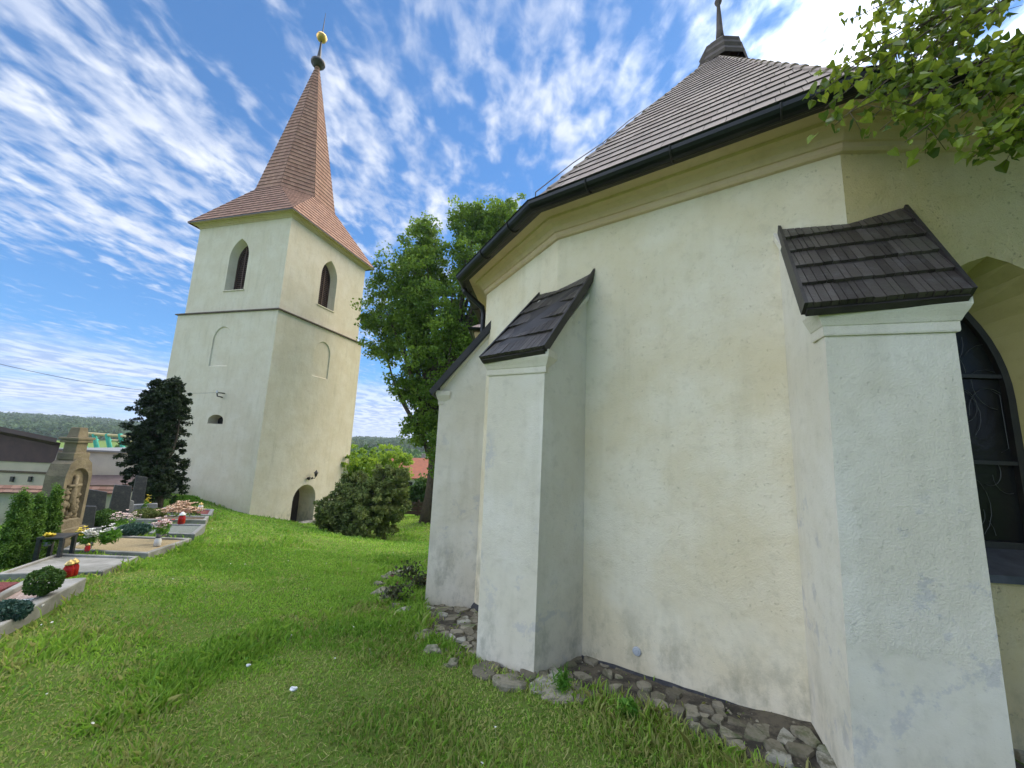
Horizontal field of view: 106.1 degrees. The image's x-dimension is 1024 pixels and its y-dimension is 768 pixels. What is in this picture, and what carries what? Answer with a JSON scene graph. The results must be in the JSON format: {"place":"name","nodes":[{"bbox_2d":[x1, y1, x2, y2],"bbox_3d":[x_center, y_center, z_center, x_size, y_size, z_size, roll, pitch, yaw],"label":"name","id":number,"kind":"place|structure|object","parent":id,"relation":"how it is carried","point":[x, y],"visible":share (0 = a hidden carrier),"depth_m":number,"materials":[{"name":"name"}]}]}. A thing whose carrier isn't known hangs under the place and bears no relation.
{"place":"outdoors","nodes":[
{"label":"outdoors","id":0,"kind":"place"},
{"bbox_2d":[109,509,141,527],"bbox_3d":[-7.863,2.752,7.835,0.488,0.372,0.473,2,-9,0],"label":"flower bunch","id":1,"kind":"object","parent":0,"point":[122,521],"visible":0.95,"depth_m":7.77,"materials":[{"name":"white plant"}]},
{"bbox_2d":[0,439,1023,767],"bbox_3d":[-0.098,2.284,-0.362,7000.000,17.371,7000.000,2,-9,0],"label":"ground","id":2,"kind":"structure","parent":0,"point":[286,701],"depth_m":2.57,"materials":[{"name":"plant"}]},
{"bbox_2d":[0,598,34,621],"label":"blue juniper","id":3,"kind":"object","parent":2,"relation":"on","point":[11,607],"visible":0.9,"depth_m":3.26,"materials":[{"name":"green plant"}]},
{"bbox_2d":[0,486,36,569],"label":"thuja","id":4,"kind":"object","parent":2,"relation":"on","point":[14,550],"visible":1,"depth_m":5.56,"materials":[{"name":"green plant"}]},
{"bbox_2d":[0,427,60,485],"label":"brown barn","id":5,"kind":"structure","parent":2,"relation":"on","point":[27,458],"depth_m":18.45,"materials":[{"name":"paint"}]},
{"bbox_2d":[24,491,47,562],"bbox_3d":[-7.386,2.342,5.912,0.370,1.380,0.408,2,-9,0],"label":"thuja","id":6,"kind":"object","parent":2,"relation":"on","point":[38,510],"visible":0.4,"depth_m":5.94,"materials":[{"name":"green plant"}]},
{"bbox_2d":[0,578,85,638],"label":"grave plot","id":7,"kind":"object","parent":2,"relation":"on","point":[65,590],"visible":0.39,"depth_m":3.68,"materials":[{"name":"grey stone"}]},
{"bbox_2d":[0,582,18,592],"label":"red bed","id":8,"kind":"object","parent":7,"relation":"on","point":[4,586],"visible":0.6,"depth_m":3.91,"materials":[{"name":"red gravel"}]},
{"bbox_2d":[0,580,33,600],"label":"kerb strip","id":9,"kind":"object","parent":7,"relation":"on","point":[10,591],"visible":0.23,"depth_m":3.76,"materials":[{"name":"stone"}]},
{"bbox_2d":[21,565,67,596],"bbox_3d":[-4.500,1.939,3.691,0.292,0.387,0.268,2,-9,0],"label":"box ball","id":10,"kind":"object","parent":7,"relation":"on","point":[54,577],"visible":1,"depth_m":3.65,"materials":[{"name":"green plant"}]},
{"bbox_2d":[40,482,65,557],"bbox_3d":[-7.541,2.358,6.258,0.319,1.486,0.350,2,-9,0],"label":"thuja","id":11,"kind":"object","parent":2,"relation":"on","point":[54,501],"visible":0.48,"depth_m":6.29,"materials":[{"name":"green plant"}]},
{"bbox_2d":[32,533,78,561],"bbox_3d":[-6.921,2.516,5.832,0.353,0.434,0.315,5,-9,-14],"label":"bench","id":12,"kind":"object","parent":2,"relation":"on","point":[62,537],"visible":0.71,"depth_m":5.76,"materials":[{"name":"stone"}]},
{"bbox_2d":[42,532,56,546],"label":"flower bunch","id":13,"kind":"object","parent":12,"relation":"on","point":[45,543],"visible":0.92,"depth_m":5.75,"materials":[{"name":"plant"}]},
{"bbox_2d":[0,484,132,524],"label":"churchyard wall","id":14,"kind":"structure","parent":2,"relation":"on","point":[7,492],"depth_m":12.20,"materials":[{"name":"paint"}]},
{"bbox_2d":[41,427,95,547],"bbox_3d":[-7.914,1.857,6.841,0.480,2.163,0.760,4,-9,-10],"label":"sandstone tomb","id":15,"kind":"object","parent":2,"relation":"on","point":[69,470],"visible":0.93,"depth_m":6.84,"materials":[{"name":"beige stone"}]},
{"bbox_2d":[0,553,137,580],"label":"grave plot","id":16,"kind":"object","parent":2,"relation":"on","point":[93,564],"visible":0.42,"depth_m":5.40,"materials":[{"name":"grey stone"}]},
{"bbox_2d":[84,543,90,550],"bbox_3d":[-6.437,2.471,5.843,0.062,0.120,0.062,2,-9,0],"label":"grave lantern","id":17,"kind":"object","parent":16,"relation":"on","point":[87,547],"visible":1,"depth_m":5.83,"materials":[{"name":"red glass"}]},
{"bbox_2d":[79,528,101,548],"bbox_3d":[-6.583,2.409,6.004,0.218,0.311,0.223,2,-9,0],"label":"flower bunch","id":18,"kind":"object","parent":16,"relation":"on","point":[90,537],"visible":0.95,"depth_m":5.99,"materials":[{"name":"white plant"}]},
{"bbox_2d":[63,559,74,577],"bbox_3d":[-5.109,2.124,4.439,0.099,0.190,0.099,2,-9,0],"label":"grave lantern","id":19,"kind":"object","parent":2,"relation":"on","point":[69,568],"visible":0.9,"depth_m":4.42,"materials":[{"name":"red glass"}]},
{"bbox_2d":[72,558,79,576],"bbox_3d":[-5.113,2.132,4.488,0.104,0.200,0.104,2,-9,0],"label":"grave lantern","id":20,"kind":"object","parent":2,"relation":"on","point":[76,565],"visible":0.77,"depth_m":4.48,"materials":[{"name":"red glass"}]},
{"bbox_2d":[82,506,101,532],"bbox_3d":[-9.509,3.056,8.564,0.280,0.694,0.560,-5,-11,38],"label":"gravestone","id":21,"kind":"object","parent":2,"relation":"on","point":[88,521],"visible":0.29,"depth_m":8.60,"materials":[{"name":"stone"}]},
{"bbox_2d":[55,447,135,486],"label":"white shed","id":22,"kind":"structure","parent":2,"relation":"on","point":[105,471],"depth_m":26.23,"materials":[{"name":"grey paint"}]},
{"bbox_2d":[86,489,108,527],"bbox_3d":[-10.062,3.000,9.177,0.280,1.040,0.780,-5,-11,38],"label":"gravestone","id":23,"kind":"object","parent":2,"relation":"on","point":[97,498],"visible":0.12,"depth_m":9.25,"materials":[{"name":"stone"}]},
{"bbox_2d":[87,432,125,447],"bbox_3d":[-37.534,7.907,36.179,5.036,6.543,2.760,2,-9,0],"label":"timber frame","id":24,"kind":"object","parent":2,"relation":"on","point":[107,439],"visible":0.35,"depth_m":35.33,"materials":[{"name":"teal paint"}]},
{"bbox_2d":[94,508,122,530],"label":"shrub","id":25,"kind":"object","parent":2,"relation":"on","point":[105,514],"visible":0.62,"depth_m":8.86,"materials":[{"name":"green plant"}]},
{"bbox_2d":[107,485,131,519],"bbox_3d":[-10.354,3.189,10.157,0.280,1.055,0.640,-5,-11,38],"label":"gravestone","id":26,"kind":"object","parent":2,"relation":"on","point":[120,498],"visible":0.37,"depth_m":10.15,"materials":[{"name":"stone"}]},
{"bbox_2d":[63,535,191,558],"bbox_3d":[-6.925,2.954,6.730,2.296,0.450,1.362,2,-9,0],"label":"grave plot","id":27,"kind":"object","parent":2,"relation":"on","point":[142,546],"visible":0.34,"depth_m":6.59,"materials":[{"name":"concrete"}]},
{"bbox_2d":[70,526,88,542],"bbox_3d":[-7.104,2.491,6.331,0.255,0.282,0.275,0,-9,14],"label":"flower bunch","id":28,"kind":"object","parent":27,"relation":"on","point":[81,536],"visible":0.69,"depth_m":6.30,"materials":[{"name":"yellow plant"}]},
{"bbox_2d":[98,523,123,545],"bbox_3d":[-6.512,2.444,6.245,0.333,0.331,0.336,-3,-11,31],"label":"flower bunch","id":29,"kind":"object","parent":27,"relation":"on","point":[106,536],"visible":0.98,"depth_m":6.21,"materials":[{"name":"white plant"}]},
{"bbox_2d":[153,534,161,546],"bbox_3d":[-6.174,2.721,6.716,0.104,0.200,0.104,2,-9,0],"label":"grave lantern","id":30,"kind":"object","parent":27,"relation":"on","point":[157,540],"visible":1,"depth_m":6.68,"materials":[{"name":"white paint"}]},
{"bbox_2d":[150,516,172,535],"bbox_3d":[-6.345,2.607,6.939,0.334,0.422,0.324,2,-9,0],"label":"flower bunch","id":31,"kind":"object","parent":27,"relation":"on","point":[160,530],"visible":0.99,"depth_m":6.92,"materials":[{"name":"pink plant"}]},
{"bbox_2d":[158,518,174,535],"bbox_3d":[-6.587,2.720,7.316,0.252,0.324,0.241,-4,-11,36],"label":"flower bunch","id":32,"kind":"object","parent":27,"relation":"on","point":[168,524],"visible":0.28,"depth_m":7.33,"materials":[{"name":"pink plant"}]},
{"bbox_2d":[128,500,137,516],"bbox_3d":[-10.338,3.390,10.328,0.280,0.727,0.500,-5,-11,38],"label":"gravestone","id":33,"kind":"object","parent":2,"relation":"on","point":[131,506],"visible":0.22,"depth_m":10.37,"materials":[{"name":"grey stone"}]},
{"bbox_2d":[115,522,151,535],"bbox_3d":[-7.480,2.919,7.579,0.570,0.397,0.544,2,-9,0],"label":"blue juniper","id":34,"kind":"object","parent":2,"relation":"on","point":[134,529],"visible":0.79,"depth_m":7.50,"materials":[{"name":"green plant"}]},
{"bbox_2d":[131,475,147,503],"bbox_3d":[-11.019,3.326,11.346,0.260,1.237,0.540,-5,-11,38],"label":"gravestone","id":35,"kind":"object","parent":2,"relation":"on","point":[139,491],"visible":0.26,"depth_m":11.35,"materials":[{"name":"stone"}]},
{"bbox_2d":[133,503,157,510],"bbox_3d":[-10.467,3.593,10.802,0.836,0.431,0.238,11,-12,-42],"label":"gravestone","id":36,"kind":"object","parent":2,"relation":"on","point":[149,505],"visible":0.24,"depth_m":10.86,"materials":[{"name":"grey stone"}]},
{"bbox_2d":[141,495,150,508],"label":"flower bunch","id":37,"kind":"object","parent":2,"relation":"on","point":[145,505],"visible":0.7,"depth_m":10.82,"materials":[{"name":"yellow plant"}]},
{"bbox_2d":[112,376,193,508],"bbox_3d":[-13.815,2.368,15.026,2.408,5.499,1.778,2,-9,0],"label":"yew tree","id":38,"kind":"object","parent":2,"relation":"on","point":[155,443],"visible":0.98,"depth_m":14.76,"materials":[{"name":"green plant"}]},
{"bbox_2d":[107,523,205,539],"bbox_3d":[-7.880,3.396,8.629,2.446,0.430,1.353,2,-9,0],"label":"grave plot","id":39,"kind":"object","parent":2,"relation":"on","point":[192,531],"visible":0.28,"depth_m":8.57,"materials":[{"name":"grey stone"}]},
{"bbox_2d":[156,505,189,516],"bbox_3d":[-8.239,3.104,9.348,0.587,0.279,0.614,2,-9,0],"label":"flower bunch","id":40,"kind":"object","parent":39,"relation":"on","point":[171,509],"visible":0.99,"depth_m":9.31,"materials":[{"name":"pink plant"}]},
{"bbox_2d":[177,512,185,524],"bbox_3d":[-7.116,2.884,8.304,0.135,0.260,0.135,2,-9,0],"label":"grave lantern","id":41,"kind":"object","parent":39,"relation":"on","point":[181,518],"visible":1,"depth_m":8.27,"materials":[{"name":"red glass"}]},
{"bbox_2d":[170,500,197,513],"bbox_3d":[-8.346,3.124,9.750,0.488,0.353,0.542,4,-9,-11],"label":"flower bunch","id":42,"kind":"object","parent":39,"relation":"on","point":[182,502],"visible":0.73,"depth_m":9.77,"materials":[{"name":"pink plant"}]},
{"bbox_2d":[181,506,204,515],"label":"flower bunch","id":43,"kind":"object","parent":39,"relation":"on","point":[194,510],"visible":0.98,"depth_m":9.54,"materials":[{"name":"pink plant"}]},
{"bbox_2d":[152,508,166,516],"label":"shrub","id":44,"kind":"object","parent":2,"relation":"on","point":[162,514],"visible":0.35,"depth_m":10.69,"materials":[{"name":"green plant"}]},
{"bbox_2d":[128,515,208,523],"bbox_3d":[-9.333,3.788,10.412,2.401,0.410,0.965,3,-9,-4],"label":"grave plot","id":45,"kind":"object","parent":2,"relation":"on","point":[196,520],"visible":0.36,"depth_m":10.16,"materials":[{"name":"grey stone"}]},
{"bbox_2d":[130,507,160,518],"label":"shrub","id":46,"kind":"object","parent":45,"relation":"on","point":[145,512],"visible":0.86,"depth_m":10.30,"materials":[{"name":"green plant"}]},
{"bbox_2d":[169,494,200,506],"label":"shrub","id":47,"kind":"object","parent":2,"relation":"on","point":[185,497],"visible":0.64,"depth_m":15.21,"materials":[{"name":"green plant"}]},
{"bbox_2d":[164,507,213,519],"bbox_3d":[-10.027,4.074,11.826,2.503,0.430,1.329,2,-9,0],"label":"grave plot","id":48,"kind":"object","parent":2,"relation":"on","point":[207,512],"visible":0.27,"depth_m":11.79,"materials":[{"name":"grey stone"}]},
{"bbox_2d":[0,411,427,451],"bbox_3d":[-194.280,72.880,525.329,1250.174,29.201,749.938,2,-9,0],"label":"woodland","id":49,"kind":"object","parent":2,"relation":"on","point":[54,425],"visible":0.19,"depth_m":332.88,"materials":[{"name":"green plant"}]},
{"bbox_2d":[166,13,374,522],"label":"church tower","id":50,"kind":"structure","parent":2,"relation":"on","point":[266,335],"depth_m":20.78,"materials":[{"name":"paint"}]},
{"bbox_2d":[217,417,222,423],"bbox_3d":[-14.679,1.846,19.702,0.940,0.437,0.001,0,-9,15],"label":"slit window","id":51,"kind":"structure","parent":50,"relation":"in","point":[220,421],"depth_m":19.77,"materials":[{"name":"black glass"}]},
{"bbox_2d":[222,246,248,291],"bbox_3d":[-14.855,-6.337,21.007,1.392,2.820,0.848,2,-9,0],"label":"belfry window","id":52,"kind":"structure","parent":50,"relation":"in","point":[242,264],"depth_m":21.28,"materials":[{"name":"paint"}]},
{"bbox_2d":[290,489,298,520],"bbox_3d":[-12.349,7.307,21.097,0.095,3.532,1.560,0,-9,15],"label":"door","id":53,"kind":"structure","parent":50,"relation":"in","point":[294,509],"depth_m":21.74,"materials":[{"name":"brown wood"}]},
{"bbox_2d":[317,265,334,312],"bbox_3d":[-11.177,-5.858,23.034,0.848,2.820,1.392,2,-9,0],"label":"belfry window","id":54,"kind":"structure","parent":50,"relation":"in","point":[325,276],"depth_m":23.32,"materials":[{"name":"paint"}]},
{"bbox_3d":[-14.554,0.507,19.200,0.277,0.326,0.358,2,-9,0],"label":"cable bracket","id":55,"kind":"object","parent":50,"relation":"attached to","visible":0},
{"bbox_2d":[1,364,215,392],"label":"overhead cable","id":56,"kind":"object","parent":55,"relation":"attached to","point":[76,380],"visible":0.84,"depth_m":11.79,"materials":[{"name":"black metal"}]},
{"bbox_2d":[115,443,427,466],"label":"valley woodland","id":57,"kind":"object","parent":2,"relation":"on","point":[414,452],"visible":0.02,"depth_m":177.02,"materials":[{"name":"green plant"}]},
{"bbox_2d":[290,686,297,691],"bbox_3d":[-1.500,2.090,2.638,0.042,0.034,0.043,-5,-12,39],"label":"pebble","id":58,"kind":"object","parent":2,"relation":"on","point":[293,688],"visible":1,"depth_m":2.63,"materials":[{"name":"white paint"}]},
{"bbox_2d":[0,554,696,741],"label":"clover","id":59,"kind":"object","parent":2,"relation":"on","point":[32,689],"visible":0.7,"depth_m":4.40,"materials":[{"name":"white plant"}]},
{"bbox_2d":[341,442,382,482],"bbox_3d":[-10.322,6.569,25.414,3.330,5.666,2.999,10,-12,-41],"label":"shrub","id":60,"kind":"object","parent":2,"relation":"on","point":[355,465],"visible":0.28,"depth_m":25.05,"materials":[{"name":"green plant"}]},
{"bbox_2d":[313,462,412,539],"bbox_3d":[-6.196,4.939,15.916,3.512,3.422,3.477,10,-12,-40],"label":"juniper bush","id":61,"kind":"object","parent":2,"relation":"on","point":[358,504],"visible":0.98,"depth_m":15.42,"materials":[{"name":"green plant"}]},
{"bbox_2d":[0,594,725,767],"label":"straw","id":62,"kind":"object","parent":2,"relation":"on","point":[495,743],"visible":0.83,"depth_m":2.39,"materials":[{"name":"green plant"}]},
{"bbox_2d":[360,443,386,472],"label":"shrub","id":63,"kind":"object","parent":2,"relation":"on","point":[366,447],"visible":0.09,"depth_m":58.42,"materials":[{"name":"green plant"}]},
{"bbox_2d":[374,581,385,585],"bbox_3d":[-2.150,3.255,6.231,0.189,0.148,0.176,2,-9,0],"label":"rock","id":64,"kind":"object","parent":2,"relation":"on","point":[378,582],"visible":0.52,"depth_m":6.20,"materials":[{"name":"stone"}]},
{"bbox_2d":[371,587,389,594],"bbox_3d":[-1.874,3.013,5.533,0.292,0.172,0.189,2,-9,0],"label":"rock","id":65,"kind":"object","parent":2,"relation":"on","point":[377,591],"visible":0.38,"depth_m":5.50,"materials":[{"name":"stone"}]},
{"bbox_2d":[366,443,413,487],"bbox_3d":[-9.088,7.208,28.270,3.628,5.698,2.816,2,-9,0],"label":"shrub","id":66,"kind":"object","parent":2,"relation":"on","point":[386,457],"visible":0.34,"depth_m":28.15,"materials":[{"name":"green plant"}]},
{"bbox_2d":[379,578,413,602],"bbox_3d":[-1.520,2.729,5.040,0.442,0.364,0.432,2,-9,0],"label":"weed","id":67,"kind":"object","parent":2,"relation":"on","point":[395,591],"visible":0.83,"depth_m":5.03,"materials":[{"name":"green plant"}]},
{"bbox_2d":[391,558,426,583],"bbox_3d":[-1.727,3.111,6.463,0.586,0.479,0.579,2,-9,0],"label":"weed","id":68,"kind":"object","parent":2,"relation":"on","point":[406,571],"visible":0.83,"depth_m":6.45,"materials":[{"name":"green plant"}]},
{"bbox_2d":[391,454,428,486],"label":"village house","id":69,"kind":"structure","parent":2,"relation":"on","point":[419,465],"depth_m":66.54,"materials":[{"name":"orange tile"}]},
{"bbox_2d":[403,500,422,516],"bbox_3d":[-5.440,7.962,24.319,3.678,1.383,0.133,-2,-10,25],"label":"board fence","id":70,"kind":"object","parent":2,"relation":"on","point":[418,508],"visible":0.09,"depth_m":24.58,"materials":[{"name":"brown wood"}]},
{"bbox_2d":[405,571,426,588],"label":"weed","id":71,"kind":"object","parent":2,"relation":"on","point":[422,580],"visible":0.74,"depth_m":5.89,"materials":[{"name":"green plant"}]},
{"bbox_2d":[407,472,427,515],"bbox_3d":[-6.089,7.609,26.173,2.540,3.221,2.153,2,-9,0],"label":"shrub","id":72,"kind":"object","parent":2,"relation":"on","point":[417,489],"visible":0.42,"depth_m":25.73,"materials":[{"name":"green plant"}]},
{"bbox_2d":[417,628,432,632],"bbox_3d":[-0.897,2.567,3.939,0.175,0.125,0.130,2,-9,0],"label":"rock","id":73,"kind":"object","parent":2,"relation":"on","point":[426,630],"visible":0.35,"depth_m":3.93,"materials":[{"name":"stone"}]},
{"bbox_2d":[424,644,441,654],"bbox_3d":[-0.711,2.429,3.485,0.182,0.117,0.134,2,-9,0],"label":"rock","id":74,"kind":"object","parent":2,"relation":"on","point":[431,647],"visible":0.56,"depth_m":3.48,"materials":[{"name":"stone"}]},
{"bbox_2d":[351,193,525,523],"bbox_3d":[-3.138,-1.951,22.740,12.204,20.093,6.769,2,-9,0],"label":"linden tree","id":75,"kind":"object","parent":2,"relation":"on","point":[412,321],"visible":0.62,"depth_m":21.84,"materials":[{"name":"green plant"}]},
{"bbox_2d":[443,658,457,667],"bbox_3d":[-0.506,2.340,3.201,0.128,0.101,0.116,2,-9,0],"label":"rock","id":76,"kind":"object","parent":2,"relation":"on","point":[452,662],"visible":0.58,"depth_m":3.18,"materials":[{"name":"stone"}]},
{"bbox_2d":[468,324,479,340],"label":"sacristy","id":77,"kind":"structure","parent":2,"relation":"on","point":[474,331],"depth_m":8.16,"materials":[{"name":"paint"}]},
{"bbox_2d":[549,662,572,693],"bbox_3d":[0.373,2.176,2.829,0.180,0.262,0.188,-1,-10,19],"label":"weed","id":78,"kind":"object","parent":2,"relation":"on","point":[562,680],"visible":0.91,"depth_m":2.82,"materials":[{"name":"green plant"}]},
{"bbox_2d":[617,695,642,720],"bbox_3d":[0.780,2.159,2.558,0.171,0.160,0.139,2,-9,0],"label":"weed","id":79,"kind":"object","parent":2,"relation":"on","point":[629,705],"visible":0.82,"depth_m":2.54,"materials":[{"name":"green plant"}]},
{"bbox_2d":[414,602,1023,767],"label":"stone apron","id":80,"kind":"object","parent":2,"relation":"on","point":[774,748],"visible":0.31,"depth_m":2.74,"materials":[{"name":"grey stone"}]},
{"bbox_2d":[425,0,1023,767],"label":"chapel","id":81,"kind":"structure","parent":2,"relation":"on","point":[727,390],"depth_m":2.90,"materials":[{"name":"paint"}]},
{"bbox_2d":[956,312,1023,584],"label":"window","id":82,"kind":"structure","parent":81,"relation":"in","point":[997,446],"depth_m":2.79,"materials":[{"name":"black glass"}]},
{"bbox_2d":[803,0,1023,172],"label":"overhanging linden","id":83,"kind":"object","parent":2,"relation":"on","point":[1002,65],"visible":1,"depth_m":2.15,"materials":[{"name":"green plant"}]},
{"bbox_2d":[0,0,1023,438],"label":"sky","id":84,"kind":"structure","parent":0,"point":[124,123],"materials":[{"name":"blue"}]}
]}

